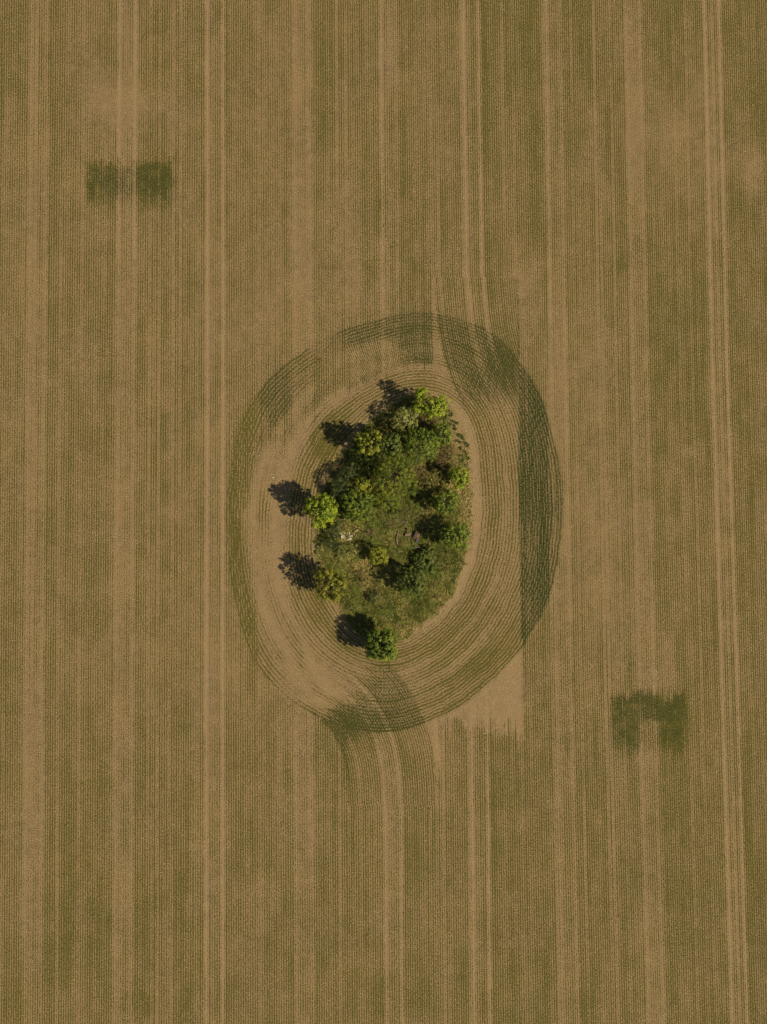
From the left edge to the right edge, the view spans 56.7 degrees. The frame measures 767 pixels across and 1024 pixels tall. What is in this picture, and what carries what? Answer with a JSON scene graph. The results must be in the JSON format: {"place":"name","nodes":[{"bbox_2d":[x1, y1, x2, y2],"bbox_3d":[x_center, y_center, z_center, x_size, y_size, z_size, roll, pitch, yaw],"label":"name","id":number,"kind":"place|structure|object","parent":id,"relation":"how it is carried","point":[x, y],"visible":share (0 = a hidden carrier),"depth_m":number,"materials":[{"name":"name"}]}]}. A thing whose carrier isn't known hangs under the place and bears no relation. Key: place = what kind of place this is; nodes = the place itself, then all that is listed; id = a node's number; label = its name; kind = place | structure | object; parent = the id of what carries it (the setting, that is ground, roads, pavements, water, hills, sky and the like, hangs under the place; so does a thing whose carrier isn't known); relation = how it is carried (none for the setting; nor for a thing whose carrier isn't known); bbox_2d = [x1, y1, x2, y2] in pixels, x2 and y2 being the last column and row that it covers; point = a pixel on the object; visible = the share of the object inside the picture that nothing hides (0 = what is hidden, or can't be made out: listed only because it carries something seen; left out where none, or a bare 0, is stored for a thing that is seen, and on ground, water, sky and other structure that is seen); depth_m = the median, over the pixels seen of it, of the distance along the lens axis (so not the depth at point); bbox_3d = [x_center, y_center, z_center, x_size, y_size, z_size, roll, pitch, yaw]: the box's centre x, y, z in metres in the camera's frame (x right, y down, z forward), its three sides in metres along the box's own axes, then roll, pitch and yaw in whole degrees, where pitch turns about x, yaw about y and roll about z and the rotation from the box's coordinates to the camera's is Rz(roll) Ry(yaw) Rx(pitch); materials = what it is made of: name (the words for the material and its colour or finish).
{"place":"outdoors","nodes":[
{"label":"outdoors","id":0,"kind":"place"},
{"bbox_2d":[0,0,766,1023],"bbox_3d":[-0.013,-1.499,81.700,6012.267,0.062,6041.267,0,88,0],"label":"field","id":1,"kind":"structure","parent":0,"point":[262,262],"depth_m":81.66,"materials":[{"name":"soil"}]},
{"bbox_2d":[303,493,338,528],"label":"maple tree","id":2,"kind":"object","parent":1,"relation":"on","point":[324,505],"visible":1,"depth_m":77.74,"materials":[{"name":"green plant"}]},
{"bbox_2d":[311,567,348,602],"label":"bronze tree","id":3,"kind":"object","parent":1,"relation":"on","point":[334,594],"visible":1,"depth_m":77.76,"materials":[{"name":"green plant"}]},
{"bbox_2d":[321,521,345,551],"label":"dark shrub","id":4,"kind":"object","parent":1,"relation":"on","point":[338,530],"visible":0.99,"depth_m":80.64,"materials":[{"name":"green plant"}]},
{"bbox_2d":[329,462,359,501],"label":"juniper bush","id":5,"kind":"object","parent":1,"relation":"on","point":[336,483],"visible":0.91,"depth_m":79.99,"materials":[{"name":"green plant"}]},
{"bbox_2d":[337,541,361,560],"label":"willow scrub","id":6,"kind":"object","parent":1,"relation":"on","point":[347,553],"visible":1,"depth_m":80.70,"materials":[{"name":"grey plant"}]},
{"bbox_2d":[339,488,374,523],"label":"field maple","id":7,"kind":"object","parent":1,"relation":"on","point":[349,506],"visible":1,"depth_m":79.37,"materials":[{"name":"green plant"}]},
{"bbox_2d":[356,572,369,583],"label":"dead bush","id":8,"kind":"object","parent":1,"relation":"on","point":[362,574],"visible":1,"depth_m":80.80,"materials":[{"name":"brown plant"}]},
{"bbox_2d":[354,477,372,492],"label":"young hazel","id":9,"kind":"object","parent":1,"relation":"on","point":[363,484],"visible":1,"depth_m":78.83,"materials":[{"name":"green plant"}]},
{"bbox_2d":[349,448,379,474],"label":"shade scrub","id":10,"kind":"object","parent":1,"relation":"on","point":[365,461],"visible":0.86,"depth_m":80.97,"materials":[{"name":"green plant"}]},
{"bbox_2d":[354,430,381,456],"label":"olive tree","id":11,"kind":"object","parent":1,"relation":"on","point":[363,444],"visible":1,"depth_m":78.21,"materials":[{"name":"green plant"}]},
{"bbox_2d":[366,589,379,604],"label":"dark shrub","id":12,"kind":"object","parent":1,"relation":"on","point":[372,597],"visible":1,"depth_m":80.73,"materials":[{"name":"green plant"}]},
{"bbox_2d":[368,547,388,564],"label":"yellow bush","id":13,"kind":"object","parent":1,"relation":"on","point":[373,558],"visible":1,"depth_m":79.65,"materials":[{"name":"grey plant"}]},
{"bbox_2d":[364,627,399,662],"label":"round tree","id":14,"kind":"object","parent":1,"relation":"on","point":[376,640],"visible":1,"depth_m":77.88,"materials":[{"name":"green plant"}]},
{"bbox_2d":[375,426,391,436],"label":"twiggy bush","id":15,"kind":"object","parent":1,"relation":"on","point":[386,427],"visible":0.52,"depth_m":80.87,"materials":[{"name":"green plant"}]},
{"bbox_2d":[371,489,399,510],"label":"olive scrub","id":16,"kind":"object","parent":1,"relation":"on","point":[392,503],"visible":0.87,"depth_m":80.45,"materials":[{"name":"green plant"}]},
{"bbox_2d":[378,432,404,459],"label":"elder tree","id":17,"kind":"object","parent":1,"relation":"on","point":[390,446],"visible":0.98,"depth_m":78.32,"materials":[{"name":"green plant"}]},
{"bbox_2d":[370,451,418,500],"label":"hazel tree","id":18,"kind":"object","parent":1,"relation":"on","point":[397,476],"visible":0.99,"depth_m":78.06,"materials":[{"name":"green plant"}]},
{"bbox_2d":[312,388,477,644],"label":"grass","id":19,"kind":"structure","parent":1,"relation":"on","point":[367,572],"depth_m":81.44,"materials":[{"name":"green plant"}]},
{"bbox_2d":[334,507,432,533],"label":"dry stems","id":20,"kind":"object","parent":19,"relation":"on","point":[395,524],"visible":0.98,"depth_m":81.35,"materials":[{"name":"plant"}]},
{"bbox_2d":[391,505,403,515],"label":"shrub","id":21,"kind":"object","parent":1,"relation":"on","point":[396,512],"visible":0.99,"depth_m":81.03,"materials":[{"name":"green plant"}]},
{"bbox_2d":[390,406,418,432],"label":"willow tree","id":22,"kind":"object","parent":1,"relation":"on","point":[406,419],"visible":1,"depth_m":79.50,"materials":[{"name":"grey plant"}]},
{"bbox_2d":[396,567,426,599],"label":"dogwood bush","id":23,"kind":"object","parent":1,"relation":"on","point":[418,582],"visible":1,"depth_m":78.57,"materials":[{"name":"green plant"}]},
{"bbox_2d":[412,531,419,538],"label":"boulder","id":24,"kind":"object","parent":1,"relation":"on","point":[415,534],"visible":1,"depth_m":81.30,"materials":[{"name":"beige stone"}]},
{"bbox_2d":[408,462,425,479],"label":"thorn scrub","id":25,"kind":"object","parent":1,"relation":"on","point":[420,474],"visible":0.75,"depth_m":80.58,"materials":[{"name":"green plant"}]},
{"bbox_2d":[403,427,437,464],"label":"rowan tree","id":26,"kind":"object","parent":1,"relation":"on","point":[425,444],"visible":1,"depth_m":78.44,"materials":[{"name":"green plant"}]},
{"bbox_2d":[410,546,436,574],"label":"bramble patch","id":27,"kind":"object","parent":1,"relation":"on","point":[426,555],"visible":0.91,"depth_m":80.67,"materials":[{"name":"green plant"}]},
{"bbox_2d":[412,424,436,438],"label":"thicket scrub","id":28,"kind":"object","parent":1,"relation":"on","point":[430,426],"visible":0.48,"depth_m":80.94,"materials":[{"name":"green plant"}]},
{"bbox_2d":[416,413,441,426],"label":"twiggy bush","id":29,"kind":"object","parent":1,"relation":"on","point":[426,420],"visible":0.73,"depth_m":81.23,"materials":[{"name":"green plant"}]},
{"bbox_2d":[412,387,450,419],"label":"maple tree","id":30,"kind":"object","parent":1,"relation":"on","point":[420,395],"visible":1,"depth_m":78.72,"materials":[{"name":"green plant"}]},
{"bbox_2d":[414,468,450,494],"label":"mixed scrub","id":31,"kind":"object","parent":1,"relation":"on","point":[434,477],"visible":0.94,"depth_m":80.64,"materials":[{"name":"green plant"}]},
{"bbox_2d":[430,421,451,446],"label":"hawthorn tree","id":32,"kind":"object","parent":1,"relation":"on","point":[440,434],"visible":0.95,"depth_m":79.30,"materials":[{"name":"green plant"}]},
{"bbox_2d":[432,488,458,516],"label":"blossom bush","id":33,"kind":"object","parent":1,"relation":"on","point":[444,503],"visible":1,"depth_m":79.30,"materials":[{"name":"green plant"}]},
{"bbox_2d":[434,443,458,469],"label":"thorn scrub","id":34,"kind":"object","parent":1,"relation":"on","point":[450,452],"visible":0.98,"depth_m":80.83,"materials":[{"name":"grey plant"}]},
{"bbox_2d":[437,521,470,551],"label":"spindle bush","id":35,"kind":"object","parent":1,"relation":"on","point":[448,540],"visible":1,"depth_m":79.08,"materials":[{"name":"green plant"}]},
{"bbox_2d":[447,466,469,488],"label":"lime bush","id":36,"kind":"object","parent":1,"relation":"on","point":[459,482],"visible":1,"depth_m":79.50,"materials":[{"name":"green plant"}]}
]}

